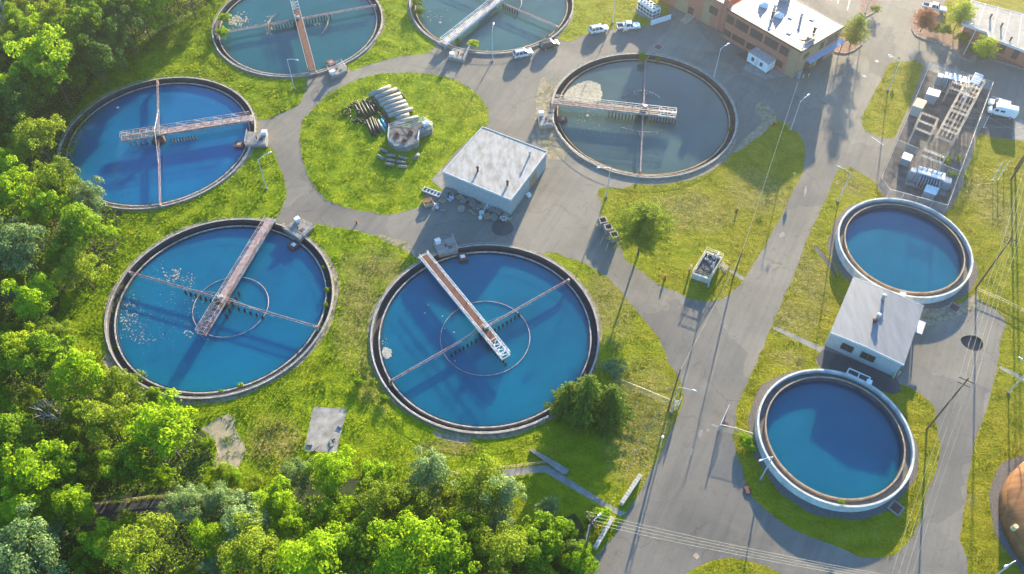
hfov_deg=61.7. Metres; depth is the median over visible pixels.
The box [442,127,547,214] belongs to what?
pump house
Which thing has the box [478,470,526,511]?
tree
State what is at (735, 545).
overhead wire
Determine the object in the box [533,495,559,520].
tree
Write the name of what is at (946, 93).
line gantry
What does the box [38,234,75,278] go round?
tree
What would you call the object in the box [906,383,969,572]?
overhead wire
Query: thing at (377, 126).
black pipe
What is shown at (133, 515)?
tree
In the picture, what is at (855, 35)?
tree
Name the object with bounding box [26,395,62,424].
tree
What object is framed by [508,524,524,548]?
tree
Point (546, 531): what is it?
tree
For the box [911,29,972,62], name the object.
kerb
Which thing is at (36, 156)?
tree
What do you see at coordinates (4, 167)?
tree
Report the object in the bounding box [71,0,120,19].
tree
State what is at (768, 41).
window
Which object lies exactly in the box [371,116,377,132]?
black pipe
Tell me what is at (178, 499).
tree
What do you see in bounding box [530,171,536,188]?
roller door
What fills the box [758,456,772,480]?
street lamp
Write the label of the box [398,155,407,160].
short pipe
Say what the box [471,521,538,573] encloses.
tree
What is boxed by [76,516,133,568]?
tree
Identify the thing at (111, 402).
tree
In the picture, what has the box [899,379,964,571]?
overhead wire
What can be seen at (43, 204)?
tree
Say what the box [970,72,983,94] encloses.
switch cabinet
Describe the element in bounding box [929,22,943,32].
bush
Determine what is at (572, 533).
tree
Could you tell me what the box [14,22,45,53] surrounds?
tree
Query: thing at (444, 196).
pallet stack
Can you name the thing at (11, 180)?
tree
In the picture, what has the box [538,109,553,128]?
pump platform
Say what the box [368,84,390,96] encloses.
concrete pipe
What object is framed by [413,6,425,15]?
bush
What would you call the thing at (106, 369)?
tree
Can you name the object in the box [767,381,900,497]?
water
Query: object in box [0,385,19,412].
tree
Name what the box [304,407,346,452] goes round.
concrete slab
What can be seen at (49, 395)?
tree
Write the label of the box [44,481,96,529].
tree
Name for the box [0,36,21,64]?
tree
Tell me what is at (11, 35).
tree
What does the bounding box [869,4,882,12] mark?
bush
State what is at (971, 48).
bush
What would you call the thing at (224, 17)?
bush
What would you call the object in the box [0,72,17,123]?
tree
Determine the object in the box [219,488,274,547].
tree
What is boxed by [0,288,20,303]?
tree
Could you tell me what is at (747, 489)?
curb inlet
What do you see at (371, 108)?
black pipe
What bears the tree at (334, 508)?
on the forest floor
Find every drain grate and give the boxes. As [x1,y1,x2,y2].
[652,43,663,50]
[887,499,904,516]
[947,301,961,313]
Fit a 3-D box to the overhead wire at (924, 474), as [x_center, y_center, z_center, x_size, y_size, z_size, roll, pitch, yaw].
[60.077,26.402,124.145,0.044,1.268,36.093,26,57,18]
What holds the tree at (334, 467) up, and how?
on the forest floor
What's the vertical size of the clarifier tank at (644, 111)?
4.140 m
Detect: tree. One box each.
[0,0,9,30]
[0,0,28,15]
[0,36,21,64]
[0,52,12,69]
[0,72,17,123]
[0,81,35,128]
[0,134,8,147]
[0,147,22,173]
[0,154,39,210]
[0,202,23,232]
[0,215,61,277]
[0,272,57,331]
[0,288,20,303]
[0,308,7,324]
[0,316,25,337]
[0,322,34,373]
[0,368,9,384]
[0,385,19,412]
[0,404,48,459]
[0,441,22,492]
[0,481,53,533]
[0,500,69,573]
[1,1,26,32]
[1,61,58,118]
[2,30,21,55]
[2,439,88,511]
[3,23,76,109]
[3,125,28,142]
[3,329,79,386]
[5,271,25,289]
[6,139,32,168]
[8,4,43,31]
[9,213,25,228]
[10,112,66,162]
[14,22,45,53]
[14,183,71,231]
[18,166,38,190]
[18,384,39,404]
[19,397,42,415]
[25,155,86,200]
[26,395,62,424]
[27,142,43,160]
[29,265,60,285]
[30,399,78,429]
[33,0,77,45]
[33,279,58,296]
[34,162,63,185]
[37,75,55,104]
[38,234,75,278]
[38,317,78,348]
[40,510,67,541]
[44,348,108,401]
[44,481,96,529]
[45,382,71,400]
[46,439,67,449]
[48,1,105,72]
[50,242,110,289]
[51,202,107,260]
[57,66,74,85]
[57,398,87,426]
[59,176,106,223]
[60,424,79,444]
[61,0,76,7]
[63,66,87,93]
[63,454,100,492]
[67,545,105,573]
[69,26,127,89]
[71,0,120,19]
[72,233,97,243]
[72,392,138,449]
[73,429,97,448]
[73,545,84,555]
[76,395,113,424]
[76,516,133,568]
[92,444,110,468]
[93,13,134,69]
[93,366,147,406]
[94,0,150,52]
[95,510,176,573]
[97,220,120,243]
[97,442,162,500]
[99,365,108,384]
[100,397,119,412]
[117,507,140,532]
[119,401,159,429]
[120,387,198,460]
[121,0,158,40]
[144,386,160,404]
[145,0,172,29]
[150,11,174,39]
[153,466,176,487]
[156,481,207,525]
[172,563,196,573]
[186,518,230,561]
[187,0,196,18]
[188,480,235,517]
[197,555,224,573]
[201,0,218,9]
[216,510,289,573]
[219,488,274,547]
[252,474,298,521]
[263,530,281,542]
[266,562,293,573]
[267,497,317,540]
[275,520,354,573]
[280,457,314,496]
[304,444,356,498]
[309,486,361,533]
[329,508,389,573]
[353,476,418,522]
[355,458,396,495]
[356,512,375,532]
[366,510,455,573]
[382,518,396,538]
[393,490,442,526]
[403,482,416,504]
[406,445,458,497]
[418,519,481,573]
[427,518,446,536]
[431,474,459,508]
[435,506,490,565]
[443,453,505,516]
[458,540,492,573]
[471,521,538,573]
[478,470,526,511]
[484,505,514,535]
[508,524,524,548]
[511,541,552,573]
[522,510,574,558]
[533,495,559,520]
[543,381,575,423]
[544,565,559,573]
[552,538,592,573]
[555,373,606,438]
[556,519,578,544]
[558,539,599,573]
[588,383,636,442]
[604,338,629,359]
[606,195,678,260]
[840,12,873,45]
[913,7,940,31]
[946,0,978,30]
[969,33,1001,58]
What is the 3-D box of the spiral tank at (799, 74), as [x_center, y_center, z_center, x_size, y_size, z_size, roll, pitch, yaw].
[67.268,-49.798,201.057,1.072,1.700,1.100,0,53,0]
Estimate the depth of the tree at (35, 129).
174.75 m
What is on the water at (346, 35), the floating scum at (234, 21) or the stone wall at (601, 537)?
the floating scum at (234, 21)
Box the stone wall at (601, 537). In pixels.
[593,516,614,549]
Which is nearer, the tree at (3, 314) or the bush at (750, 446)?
the bush at (750, 446)
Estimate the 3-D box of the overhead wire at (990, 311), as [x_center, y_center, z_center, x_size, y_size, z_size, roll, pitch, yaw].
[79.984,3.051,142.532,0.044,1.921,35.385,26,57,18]
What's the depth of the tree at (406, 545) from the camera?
119.26 m
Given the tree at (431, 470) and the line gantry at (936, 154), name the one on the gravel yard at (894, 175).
the line gantry at (936, 154)
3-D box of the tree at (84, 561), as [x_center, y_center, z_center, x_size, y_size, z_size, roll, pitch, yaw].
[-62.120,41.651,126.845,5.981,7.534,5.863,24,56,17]
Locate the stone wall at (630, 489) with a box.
[619,473,641,505]
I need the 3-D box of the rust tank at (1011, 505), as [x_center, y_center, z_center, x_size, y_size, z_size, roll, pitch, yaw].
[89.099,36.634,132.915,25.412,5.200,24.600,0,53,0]
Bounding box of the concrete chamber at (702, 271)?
[691,247,730,283]
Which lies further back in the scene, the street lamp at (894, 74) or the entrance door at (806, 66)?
the entrance door at (806, 66)
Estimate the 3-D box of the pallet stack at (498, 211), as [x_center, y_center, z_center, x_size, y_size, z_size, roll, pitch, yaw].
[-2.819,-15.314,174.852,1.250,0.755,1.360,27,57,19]
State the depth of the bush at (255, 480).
137.49 m
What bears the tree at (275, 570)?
on the forest floor
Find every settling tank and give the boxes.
[755,369,914,511]
[835,198,972,303]
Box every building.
[661,0,844,77]
[825,277,925,375]
[961,0,1023,66]
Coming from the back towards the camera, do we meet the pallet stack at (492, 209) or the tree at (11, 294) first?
the pallet stack at (492, 209)
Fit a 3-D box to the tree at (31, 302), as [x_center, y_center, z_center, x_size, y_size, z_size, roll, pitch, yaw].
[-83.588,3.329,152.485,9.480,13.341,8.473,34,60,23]
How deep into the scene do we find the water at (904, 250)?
169.03 m
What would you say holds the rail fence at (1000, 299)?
on the ground at (571, 454)
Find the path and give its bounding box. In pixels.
[93,493,249,515]
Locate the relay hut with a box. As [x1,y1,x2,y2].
[909,97,926,116]
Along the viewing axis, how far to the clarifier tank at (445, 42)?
212.15 m
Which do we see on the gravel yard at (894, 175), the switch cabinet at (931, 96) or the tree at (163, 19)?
the switch cabinet at (931, 96)
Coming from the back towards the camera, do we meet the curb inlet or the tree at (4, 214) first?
the tree at (4, 214)
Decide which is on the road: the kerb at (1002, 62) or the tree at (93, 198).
the kerb at (1002, 62)
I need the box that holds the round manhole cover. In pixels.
[961,335,982,350]
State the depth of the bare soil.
169.21 m
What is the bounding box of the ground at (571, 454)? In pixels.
[55,0,1023,573]
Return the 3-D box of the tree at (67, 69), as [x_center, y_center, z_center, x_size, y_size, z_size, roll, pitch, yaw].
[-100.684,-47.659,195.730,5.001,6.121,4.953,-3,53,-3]
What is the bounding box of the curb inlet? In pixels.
[744,485,751,493]
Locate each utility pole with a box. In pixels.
[585,511,597,547]
[667,369,680,411]
[732,249,742,278]
[926,377,975,429]
[975,235,1017,288]
[1010,159,1023,179]
[1014,155,1023,169]
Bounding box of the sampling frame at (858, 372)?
[846,368,870,378]
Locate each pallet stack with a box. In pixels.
[438,198,446,203]
[440,193,447,198]
[442,187,449,193]
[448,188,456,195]
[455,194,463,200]
[459,198,467,204]
[467,196,474,202]
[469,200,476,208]
[488,206,495,212]
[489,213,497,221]
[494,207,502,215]
[501,213,508,218]
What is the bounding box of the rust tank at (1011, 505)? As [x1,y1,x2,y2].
[998,461,1023,563]
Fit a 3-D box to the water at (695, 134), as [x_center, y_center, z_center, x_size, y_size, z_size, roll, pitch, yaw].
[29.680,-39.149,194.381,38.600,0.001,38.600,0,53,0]
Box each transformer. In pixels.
[905,166,951,195]
[933,71,974,97]
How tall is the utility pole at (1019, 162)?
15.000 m
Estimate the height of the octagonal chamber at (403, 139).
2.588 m
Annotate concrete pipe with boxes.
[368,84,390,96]
[374,87,397,99]
[377,92,400,102]
[379,95,402,106]
[383,99,406,110]
[385,103,408,113]
[387,107,412,117]
[393,115,418,125]
[395,113,409,119]
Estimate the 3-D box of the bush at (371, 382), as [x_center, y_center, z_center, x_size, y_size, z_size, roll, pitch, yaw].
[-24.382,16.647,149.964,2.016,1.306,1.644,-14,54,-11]
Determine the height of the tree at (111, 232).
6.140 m
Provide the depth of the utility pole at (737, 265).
161.74 m
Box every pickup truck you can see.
[616,20,640,30]
[922,1,946,13]
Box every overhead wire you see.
[587,511,878,573]
[593,516,866,573]
[594,520,853,573]
[600,525,839,573]
[608,371,679,504]
[681,252,741,367]
[743,83,797,247]
[892,376,959,572]
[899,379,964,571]
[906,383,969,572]
[913,385,974,571]
[960,236,1004,373]
[965,239,1008,375]
[970,241,1013,380]
[975,241,1018,382]
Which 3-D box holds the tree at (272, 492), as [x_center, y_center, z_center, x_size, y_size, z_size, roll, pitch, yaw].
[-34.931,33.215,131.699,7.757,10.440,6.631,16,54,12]
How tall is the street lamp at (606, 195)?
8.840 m
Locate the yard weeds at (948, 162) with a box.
[942,153,968,177]
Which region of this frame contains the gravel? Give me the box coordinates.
[748,202,1023,573]
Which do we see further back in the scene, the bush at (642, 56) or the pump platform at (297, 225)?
the bush at (642, 56)
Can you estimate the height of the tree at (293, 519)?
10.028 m
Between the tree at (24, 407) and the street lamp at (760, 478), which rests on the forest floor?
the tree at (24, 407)
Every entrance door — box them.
[802,62,809,72]
[815,56,823,64]
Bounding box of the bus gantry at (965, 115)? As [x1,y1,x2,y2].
[929,74,985,154]
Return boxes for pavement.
[432,9,1023,515]
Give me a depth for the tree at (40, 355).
142.29 m
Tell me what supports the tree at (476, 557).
on the forest floor
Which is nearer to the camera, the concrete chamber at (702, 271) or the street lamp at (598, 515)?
the street lamp at (598, 515)
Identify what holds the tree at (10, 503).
on the forest floor
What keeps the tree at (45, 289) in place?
on the forest floor
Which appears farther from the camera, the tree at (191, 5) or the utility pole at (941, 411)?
the tree at (191, 5)
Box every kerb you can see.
[834,38,864,53]
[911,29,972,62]
[979,58,1023,69]
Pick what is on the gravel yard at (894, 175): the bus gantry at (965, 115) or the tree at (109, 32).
the bus gantry at (965, 115)
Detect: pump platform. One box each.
[244,128,268,147]
[282,215,313,242]
[327,59,347,79]
[433,233,457,256]
[448,45,469,62]
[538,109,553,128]
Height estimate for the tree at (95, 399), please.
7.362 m
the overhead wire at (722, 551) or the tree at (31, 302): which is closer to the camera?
the overhead wire at (722, 551)
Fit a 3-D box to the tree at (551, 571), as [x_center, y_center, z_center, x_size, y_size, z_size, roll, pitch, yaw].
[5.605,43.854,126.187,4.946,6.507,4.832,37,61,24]
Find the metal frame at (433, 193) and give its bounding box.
[422,187,441,197]
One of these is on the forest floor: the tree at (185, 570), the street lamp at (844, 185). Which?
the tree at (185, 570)
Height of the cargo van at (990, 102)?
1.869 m
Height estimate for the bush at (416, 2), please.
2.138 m
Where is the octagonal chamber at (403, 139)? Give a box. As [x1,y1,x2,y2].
[387,117,432,151]
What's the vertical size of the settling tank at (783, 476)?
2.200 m
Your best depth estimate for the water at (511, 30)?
215.22 m
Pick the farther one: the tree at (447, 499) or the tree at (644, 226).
the tree at (644, 226)
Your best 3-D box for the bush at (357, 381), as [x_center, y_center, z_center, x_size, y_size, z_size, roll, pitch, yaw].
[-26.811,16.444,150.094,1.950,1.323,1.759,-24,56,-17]
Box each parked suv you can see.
[512,47,533,58]
[539,39,559,50]
[588,23,608,34]
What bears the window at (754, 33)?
in the brick building at (777, 29)
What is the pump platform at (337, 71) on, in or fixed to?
on the bare soil
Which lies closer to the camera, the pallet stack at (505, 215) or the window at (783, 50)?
the pallet stack at (505, 215)
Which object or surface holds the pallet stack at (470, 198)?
on the road
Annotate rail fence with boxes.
[143,13,191,38]
[976,288,1023,311]
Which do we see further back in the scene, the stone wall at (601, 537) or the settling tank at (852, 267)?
the settling tank at (852, 267)
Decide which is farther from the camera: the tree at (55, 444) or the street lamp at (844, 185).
the street lamp at (844, 185)
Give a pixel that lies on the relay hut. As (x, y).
(918, 106)
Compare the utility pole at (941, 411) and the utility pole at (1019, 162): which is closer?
the utility pole at (941, 411)
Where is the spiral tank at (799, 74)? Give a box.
[796,71,801,78]
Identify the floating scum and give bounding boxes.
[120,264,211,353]
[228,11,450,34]
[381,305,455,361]
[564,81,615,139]
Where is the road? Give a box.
[257,0,1023,573]
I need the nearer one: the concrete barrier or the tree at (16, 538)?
the tree at (16, 538)
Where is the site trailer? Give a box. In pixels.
[746,47,775,72]
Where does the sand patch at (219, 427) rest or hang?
on the ground at (571, 454)
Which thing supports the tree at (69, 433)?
on the forest floor
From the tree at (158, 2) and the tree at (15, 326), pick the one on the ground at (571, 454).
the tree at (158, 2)
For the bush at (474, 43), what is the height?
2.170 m
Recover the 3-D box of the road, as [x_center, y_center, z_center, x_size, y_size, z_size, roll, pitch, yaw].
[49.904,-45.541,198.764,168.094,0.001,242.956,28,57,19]
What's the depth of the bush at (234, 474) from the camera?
137.55 m
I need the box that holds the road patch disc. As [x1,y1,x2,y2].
[492,220,512,235]
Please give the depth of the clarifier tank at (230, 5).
209.85 m
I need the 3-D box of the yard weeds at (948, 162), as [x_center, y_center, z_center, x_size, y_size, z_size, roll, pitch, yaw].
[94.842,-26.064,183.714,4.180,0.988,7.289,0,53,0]
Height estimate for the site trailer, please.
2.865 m
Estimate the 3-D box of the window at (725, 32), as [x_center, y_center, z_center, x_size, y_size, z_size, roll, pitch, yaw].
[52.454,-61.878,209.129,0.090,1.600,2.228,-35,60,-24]
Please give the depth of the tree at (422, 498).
128.37 m
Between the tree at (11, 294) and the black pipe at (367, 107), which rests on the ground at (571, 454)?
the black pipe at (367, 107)
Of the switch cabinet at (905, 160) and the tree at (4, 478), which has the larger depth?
the switch cabinet at (905, 160)
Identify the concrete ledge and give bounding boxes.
[530,449,568,474]
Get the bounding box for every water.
[68,85,248,204]
[116,227,324,391]
[220,0,375,73]
[380,253,589,426]
[416,0,566,50]
[558,61,728,173]
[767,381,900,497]
[846,208,960,291]
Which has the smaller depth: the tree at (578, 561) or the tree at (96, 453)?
the tree at (578, 561)
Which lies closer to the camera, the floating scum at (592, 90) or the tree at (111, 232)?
the tree at (111, 232)
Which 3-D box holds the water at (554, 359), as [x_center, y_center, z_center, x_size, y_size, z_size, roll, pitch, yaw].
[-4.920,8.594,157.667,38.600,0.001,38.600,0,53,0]
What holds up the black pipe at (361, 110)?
on the ground at (571, 454)
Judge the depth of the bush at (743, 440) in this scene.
142.81 m
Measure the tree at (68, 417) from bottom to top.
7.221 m
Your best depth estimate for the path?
136.53 m
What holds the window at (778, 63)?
in the brick building at (777, 29)
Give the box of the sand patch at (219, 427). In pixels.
[202,414,245,470]
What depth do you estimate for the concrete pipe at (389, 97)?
195.39 m
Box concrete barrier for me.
[650,14,670,24]
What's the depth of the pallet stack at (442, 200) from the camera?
176.82 m
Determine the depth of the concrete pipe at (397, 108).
193.17 m
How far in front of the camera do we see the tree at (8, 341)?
143.25 m
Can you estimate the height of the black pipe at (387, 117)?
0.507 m
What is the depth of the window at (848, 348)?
152.97 m
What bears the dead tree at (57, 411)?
on the forest floor
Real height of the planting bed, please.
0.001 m
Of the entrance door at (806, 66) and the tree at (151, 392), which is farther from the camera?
the entrance door at (806, 66)
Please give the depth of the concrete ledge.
141.06 m
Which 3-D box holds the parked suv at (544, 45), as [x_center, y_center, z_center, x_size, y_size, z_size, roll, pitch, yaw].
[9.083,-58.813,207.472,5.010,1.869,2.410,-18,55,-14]
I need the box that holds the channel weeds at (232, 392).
[109,262,331,396]
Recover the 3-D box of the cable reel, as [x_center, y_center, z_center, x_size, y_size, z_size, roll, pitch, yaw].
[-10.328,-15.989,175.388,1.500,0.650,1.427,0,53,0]
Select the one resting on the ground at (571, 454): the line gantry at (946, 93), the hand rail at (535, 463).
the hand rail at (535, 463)
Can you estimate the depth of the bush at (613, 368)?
150.32 m
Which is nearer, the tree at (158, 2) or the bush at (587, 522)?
the bush at (587, 522)
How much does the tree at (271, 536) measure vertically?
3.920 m
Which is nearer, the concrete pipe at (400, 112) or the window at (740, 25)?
the concrete pipe at (400, 112)
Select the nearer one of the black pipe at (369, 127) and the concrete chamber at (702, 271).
the concrete chamber at (702, 271)
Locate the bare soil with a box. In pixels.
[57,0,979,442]
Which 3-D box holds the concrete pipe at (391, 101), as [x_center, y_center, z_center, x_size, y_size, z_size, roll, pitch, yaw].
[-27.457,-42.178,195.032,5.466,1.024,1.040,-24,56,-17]
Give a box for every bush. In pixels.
[196,436,216,451]
[207,462,227,481]
[215,26,229,37]
[216,13,230,22]
[219,464,241,487]
[243,473,264,492]
[352,378,363,385]
[362,364,369,371]
[367,377,377,385]
[379,394,389,401]
[411,0,423,6]
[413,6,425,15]
[467,39,479,47]
[583,516,600,531]
[586,506,611,525]
[598,358,628,382]
[638,51,649,61]
[738,433,754,446]
[744,439,756,450]
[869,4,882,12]
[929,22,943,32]
[939,23,953,33]
[953,31,969,44]
[967,43,977,53]
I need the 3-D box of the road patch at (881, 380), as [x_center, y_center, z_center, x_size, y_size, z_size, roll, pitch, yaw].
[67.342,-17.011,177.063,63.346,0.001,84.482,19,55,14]
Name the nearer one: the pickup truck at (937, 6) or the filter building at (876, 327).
the filter building at (876, 327)
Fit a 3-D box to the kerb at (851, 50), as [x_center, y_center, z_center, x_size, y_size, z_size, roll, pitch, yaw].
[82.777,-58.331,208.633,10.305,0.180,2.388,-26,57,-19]
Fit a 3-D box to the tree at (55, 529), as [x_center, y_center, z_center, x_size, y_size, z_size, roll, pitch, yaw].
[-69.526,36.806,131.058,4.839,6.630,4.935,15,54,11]
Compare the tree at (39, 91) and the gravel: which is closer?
the gravel
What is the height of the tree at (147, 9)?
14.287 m
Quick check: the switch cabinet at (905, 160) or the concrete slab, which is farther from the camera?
the switch cabinet at (905, 160)
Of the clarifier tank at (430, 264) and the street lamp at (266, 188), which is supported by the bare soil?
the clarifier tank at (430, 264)
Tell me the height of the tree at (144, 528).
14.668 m
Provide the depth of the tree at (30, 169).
173.81 m
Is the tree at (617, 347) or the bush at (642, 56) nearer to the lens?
the tree at (617, 347)
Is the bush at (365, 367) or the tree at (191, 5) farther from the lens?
the tree at (191, 5)
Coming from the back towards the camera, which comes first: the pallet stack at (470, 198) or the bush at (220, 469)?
the pallet stack at (470, 198)
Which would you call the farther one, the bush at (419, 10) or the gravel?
the bush at (419, 10)
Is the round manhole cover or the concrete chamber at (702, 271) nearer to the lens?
the round manhole cover
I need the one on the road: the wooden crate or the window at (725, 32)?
the wooden crate
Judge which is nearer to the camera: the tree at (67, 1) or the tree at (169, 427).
the tree at (169, 427)
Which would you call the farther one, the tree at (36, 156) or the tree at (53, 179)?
the tree at (36, 156)
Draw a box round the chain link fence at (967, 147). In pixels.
[878,61,992,212]
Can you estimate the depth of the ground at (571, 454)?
164.23 m
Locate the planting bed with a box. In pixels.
[835,0,1023,67]
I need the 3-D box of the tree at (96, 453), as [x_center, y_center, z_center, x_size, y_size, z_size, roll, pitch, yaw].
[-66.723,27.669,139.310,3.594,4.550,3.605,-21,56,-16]
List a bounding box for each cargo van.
[987,98,1011,105]
[987,102,1018,118]
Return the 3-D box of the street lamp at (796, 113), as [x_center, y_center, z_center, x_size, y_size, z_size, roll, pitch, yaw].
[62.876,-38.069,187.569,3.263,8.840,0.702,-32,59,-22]
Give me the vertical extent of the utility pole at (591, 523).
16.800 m
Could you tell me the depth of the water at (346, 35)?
211.64 m
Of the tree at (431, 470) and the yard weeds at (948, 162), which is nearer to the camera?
the tree at (431, 470)
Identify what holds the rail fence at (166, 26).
on the ground at (571, 454)
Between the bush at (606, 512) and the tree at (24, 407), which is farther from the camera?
the tree at (24, 407)
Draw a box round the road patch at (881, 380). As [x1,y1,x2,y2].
[737,51,1013,393]
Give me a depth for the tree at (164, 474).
136.75 m
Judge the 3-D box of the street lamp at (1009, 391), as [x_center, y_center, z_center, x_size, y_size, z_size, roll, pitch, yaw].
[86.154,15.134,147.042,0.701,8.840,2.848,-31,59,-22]
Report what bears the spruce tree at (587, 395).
on the ground at (571, 454)
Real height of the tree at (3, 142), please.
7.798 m
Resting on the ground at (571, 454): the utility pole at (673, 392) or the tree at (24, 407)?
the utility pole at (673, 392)
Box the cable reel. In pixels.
[458,205,464,211]
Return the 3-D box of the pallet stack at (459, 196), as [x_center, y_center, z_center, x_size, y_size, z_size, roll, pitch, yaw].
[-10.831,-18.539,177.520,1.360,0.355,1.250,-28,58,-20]
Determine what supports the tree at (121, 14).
on the ground at (571, 454)
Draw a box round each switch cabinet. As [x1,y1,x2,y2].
[899,152,912,167]
[921,184,938,201]
[924,88,940,105]
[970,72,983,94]
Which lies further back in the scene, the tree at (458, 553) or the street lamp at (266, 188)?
the street lamp at (266, 188)
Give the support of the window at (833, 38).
in the brick building at (777, 29)
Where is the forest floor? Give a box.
[0,0,584,573]
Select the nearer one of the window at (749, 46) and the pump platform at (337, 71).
the pump platform at (337, 71)
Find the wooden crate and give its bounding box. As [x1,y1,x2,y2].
[423,199,433,207]
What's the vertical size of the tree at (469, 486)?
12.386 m
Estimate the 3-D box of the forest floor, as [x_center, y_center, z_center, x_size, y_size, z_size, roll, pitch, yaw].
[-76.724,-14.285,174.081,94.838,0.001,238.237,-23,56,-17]
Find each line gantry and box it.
[913,143,948,169]
[942,76,972,107]
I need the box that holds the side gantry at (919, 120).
[907,112,938,148]
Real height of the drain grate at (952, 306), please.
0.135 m
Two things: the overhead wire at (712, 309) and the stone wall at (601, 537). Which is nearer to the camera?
the stone wall at (601, 537)
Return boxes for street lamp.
[257,151,270,189]
[287,59,298,88]
[492,23,493,60]
[585,513,600,543]
[596,167,610,197]
[670,387,695,412]
[706,252,718,287]
[712,43,729,78]
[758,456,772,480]
[789,94,809,130]
[836,166,850,201]
[886,54,900,90]
[962,23,977,55]
[997,560,1015,573]
[1006,357,1023,393]
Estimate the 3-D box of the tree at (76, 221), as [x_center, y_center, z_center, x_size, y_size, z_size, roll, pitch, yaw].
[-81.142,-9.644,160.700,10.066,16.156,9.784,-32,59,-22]
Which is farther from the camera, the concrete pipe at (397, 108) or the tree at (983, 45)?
the tree at (983, 45)
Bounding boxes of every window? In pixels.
[723,28,731,37]
[726,14,734,25]
[731,34,744,45]
[734,19,748,33]
[746,42,755,49]
[749,27,763,41]
[763,36,778,50]
[775,59,782,67]
[779,45,788,56]
[826,33,837,45]
[840,343,853,352]
[859,351,875,362]
[998,44,1006,53]
[1010,49,1020,59]
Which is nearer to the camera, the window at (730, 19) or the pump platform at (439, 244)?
the pump platform at (439, 244)
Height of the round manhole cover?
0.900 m
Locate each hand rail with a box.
[95,489,245,504]
[453,461,546,472]
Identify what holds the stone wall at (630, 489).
on the ground at (571, 454)
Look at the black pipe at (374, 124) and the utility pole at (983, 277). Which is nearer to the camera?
the utility pole at (983, 277)
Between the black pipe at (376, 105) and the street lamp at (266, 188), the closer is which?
the street lamp at (266, 188)
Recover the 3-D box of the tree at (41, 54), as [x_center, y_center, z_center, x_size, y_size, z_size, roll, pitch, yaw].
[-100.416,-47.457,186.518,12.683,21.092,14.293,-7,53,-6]
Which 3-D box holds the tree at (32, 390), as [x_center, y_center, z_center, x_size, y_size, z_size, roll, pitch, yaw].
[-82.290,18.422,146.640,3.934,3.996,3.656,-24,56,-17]
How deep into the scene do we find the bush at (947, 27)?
210.14 m
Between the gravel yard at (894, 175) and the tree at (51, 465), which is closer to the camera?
the tree at (51, 465)
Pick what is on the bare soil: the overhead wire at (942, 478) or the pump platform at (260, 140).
the pump platform at (260, 140)
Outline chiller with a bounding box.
[637,0,660,18]
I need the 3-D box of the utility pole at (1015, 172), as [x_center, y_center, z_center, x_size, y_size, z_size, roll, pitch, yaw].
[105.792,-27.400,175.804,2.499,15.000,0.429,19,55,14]
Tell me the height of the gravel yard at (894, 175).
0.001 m
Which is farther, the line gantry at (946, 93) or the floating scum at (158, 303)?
the line gantry at (946, 93)
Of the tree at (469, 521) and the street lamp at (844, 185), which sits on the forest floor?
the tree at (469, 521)
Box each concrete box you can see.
[597,216,607,227]
[603,223,612,234]
[609,231,618,242]
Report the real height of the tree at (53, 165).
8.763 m
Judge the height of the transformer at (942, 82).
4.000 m
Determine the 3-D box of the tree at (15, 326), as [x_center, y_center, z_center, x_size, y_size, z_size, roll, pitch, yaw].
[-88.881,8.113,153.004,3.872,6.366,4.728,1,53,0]
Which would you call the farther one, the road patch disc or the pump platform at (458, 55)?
the pump platform at (458, 55)
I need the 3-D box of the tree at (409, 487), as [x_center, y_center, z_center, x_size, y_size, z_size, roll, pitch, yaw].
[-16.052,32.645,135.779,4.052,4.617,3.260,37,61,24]
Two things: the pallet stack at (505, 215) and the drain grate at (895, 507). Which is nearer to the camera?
the drain grate at (895, 507)
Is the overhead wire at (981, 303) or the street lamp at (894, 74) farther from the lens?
the street lamp at (894, 74)
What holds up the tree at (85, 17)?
on the forest floor
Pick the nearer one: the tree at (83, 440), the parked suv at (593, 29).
the tree at (83, 440)
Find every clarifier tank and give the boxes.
[57,75,255,209]
[104,216,333,399]
[212,0,382,77]
[370,243,599,434]
[409,0,572,54]
[551,52,736,178]
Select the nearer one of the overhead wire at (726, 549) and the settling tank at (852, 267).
the overhead wire at (726, 549)
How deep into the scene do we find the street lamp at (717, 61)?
197.62 m
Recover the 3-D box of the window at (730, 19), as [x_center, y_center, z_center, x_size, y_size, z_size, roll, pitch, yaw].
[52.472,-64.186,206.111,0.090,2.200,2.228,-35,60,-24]
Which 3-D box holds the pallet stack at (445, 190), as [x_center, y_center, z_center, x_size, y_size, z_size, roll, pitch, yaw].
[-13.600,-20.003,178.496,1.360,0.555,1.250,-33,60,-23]
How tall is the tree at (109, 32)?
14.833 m
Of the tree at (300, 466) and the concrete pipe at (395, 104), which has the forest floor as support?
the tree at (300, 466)
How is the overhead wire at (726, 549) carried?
attached to the utility pole at (591, 523)
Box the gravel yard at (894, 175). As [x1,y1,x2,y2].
[878,70,987,212]
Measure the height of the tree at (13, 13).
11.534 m
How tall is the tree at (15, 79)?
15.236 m
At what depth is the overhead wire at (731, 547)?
117.35 m
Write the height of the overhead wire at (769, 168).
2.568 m
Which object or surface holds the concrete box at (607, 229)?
on the road
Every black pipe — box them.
[356,101,366,118]
[360,102,369,117]
[362,98,372,116]
[365,119,373,135]
[368,103,376,114]
[368,117,376,136]
[369,99,377,110]
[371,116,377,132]
[372,98,380,111]
[374,118,380,133]
[383,111,393,126]
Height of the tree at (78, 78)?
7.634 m
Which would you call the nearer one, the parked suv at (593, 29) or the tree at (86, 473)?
the tree at (86, 473)

